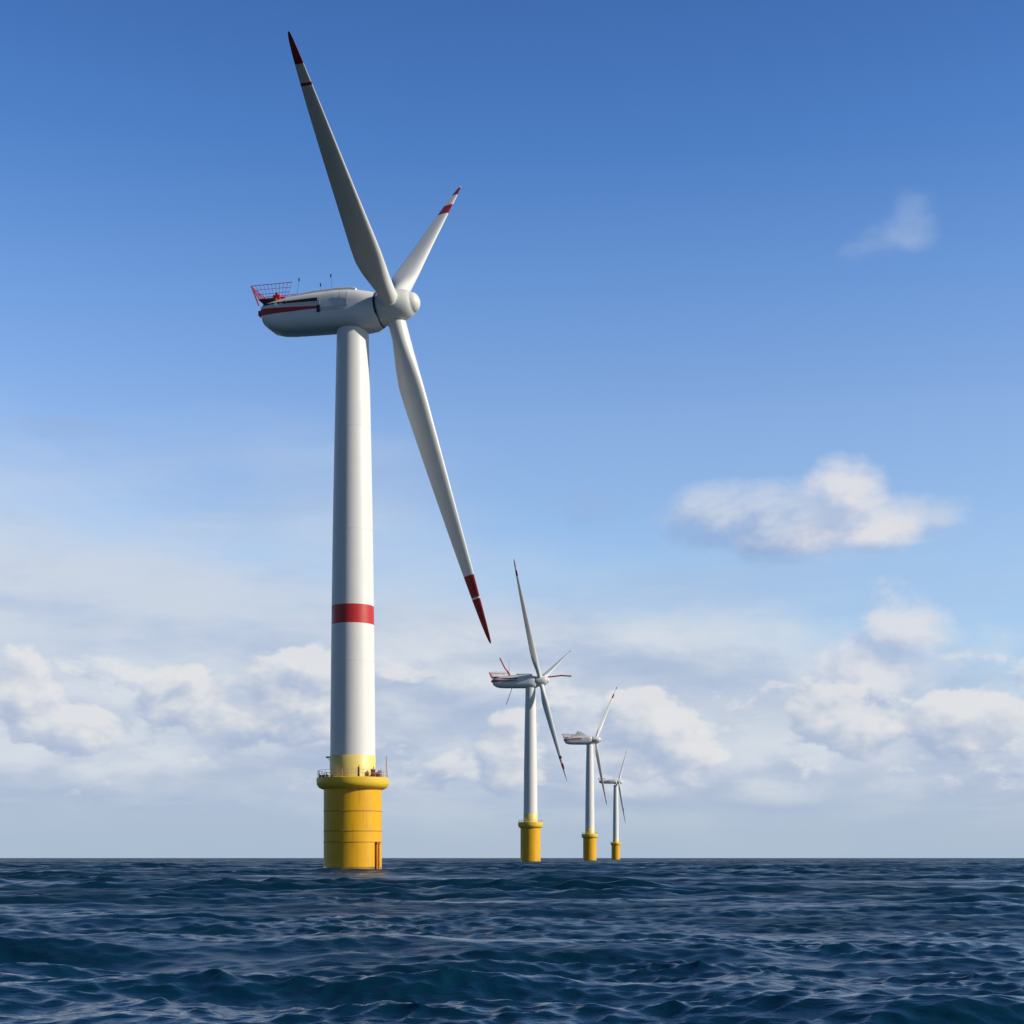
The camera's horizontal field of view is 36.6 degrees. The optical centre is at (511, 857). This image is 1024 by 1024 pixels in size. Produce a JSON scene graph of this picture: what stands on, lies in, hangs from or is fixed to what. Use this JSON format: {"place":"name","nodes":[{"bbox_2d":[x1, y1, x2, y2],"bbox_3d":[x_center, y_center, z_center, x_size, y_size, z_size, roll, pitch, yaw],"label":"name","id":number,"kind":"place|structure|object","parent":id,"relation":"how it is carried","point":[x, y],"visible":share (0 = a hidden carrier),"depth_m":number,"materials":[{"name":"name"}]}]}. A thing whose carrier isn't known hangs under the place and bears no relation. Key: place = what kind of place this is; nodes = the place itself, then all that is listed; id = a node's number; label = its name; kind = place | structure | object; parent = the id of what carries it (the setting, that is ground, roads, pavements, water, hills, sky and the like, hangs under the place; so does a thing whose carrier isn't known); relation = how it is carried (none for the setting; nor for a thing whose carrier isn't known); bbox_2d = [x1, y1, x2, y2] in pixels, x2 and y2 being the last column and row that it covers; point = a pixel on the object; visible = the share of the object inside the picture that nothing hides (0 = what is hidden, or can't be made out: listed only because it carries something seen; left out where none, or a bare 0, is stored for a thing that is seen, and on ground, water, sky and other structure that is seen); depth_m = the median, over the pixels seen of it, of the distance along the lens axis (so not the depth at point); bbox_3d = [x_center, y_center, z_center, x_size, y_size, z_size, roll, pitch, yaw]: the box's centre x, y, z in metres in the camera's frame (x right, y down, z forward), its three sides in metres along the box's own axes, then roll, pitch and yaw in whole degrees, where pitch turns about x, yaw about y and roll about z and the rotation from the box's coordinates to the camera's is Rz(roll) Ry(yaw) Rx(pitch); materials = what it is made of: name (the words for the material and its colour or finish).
{"place":"outdoors","nodes":[
{"label":"outdoors","id":0,"kind":"place"},
{"bbox_2d":[0,858,1023,1023],"bbox_3d":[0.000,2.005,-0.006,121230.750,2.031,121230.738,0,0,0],"label":"sea","id":1,"kind":"structure","parent":0,"point":[517,941],"depth_m":34.32,"materials":[{"name":"liquid"}]},
{"bbox_2d":[251,31,490,868],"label":"wind turbine","id":2,"kind":"object","parent":1,"relation":"in","point":[354,785],"visible":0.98,"depth_m":246.53,"materials":[{"name":"metal"}]},
{"bbox_2d":[489,561,571,861],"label":"wind turbine","id":3,"kind":"object","parent":1,"relation":"in","point":[530,826],"visible":1,"depth_m":768.64,"materials":[{"name":"metal"}]},
{"bbox_2d":[562,685,617,860],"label":"wind turbine","id":4,"kind":"object","parent":1,"relation":"in","point":[589,837],"visible":0.99,"depth_m":1154.45,"materials":[{"name":"metal"}]},
{"bbox_2d":[598,751,626,859],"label":"wind turbine","id":5,"kind":"object","parent":1,"relation":"in","point":[615,849],"visible":0.98,"depth_m":1792.96,"materials":[{"name":"metal"}]},
{"bbox_2d":[0,0,1023,857],"label":"sky","id":6,"kind":"structure","parent":0,"point":[716,333],"materials":[{"name":"blue"}]}
]}

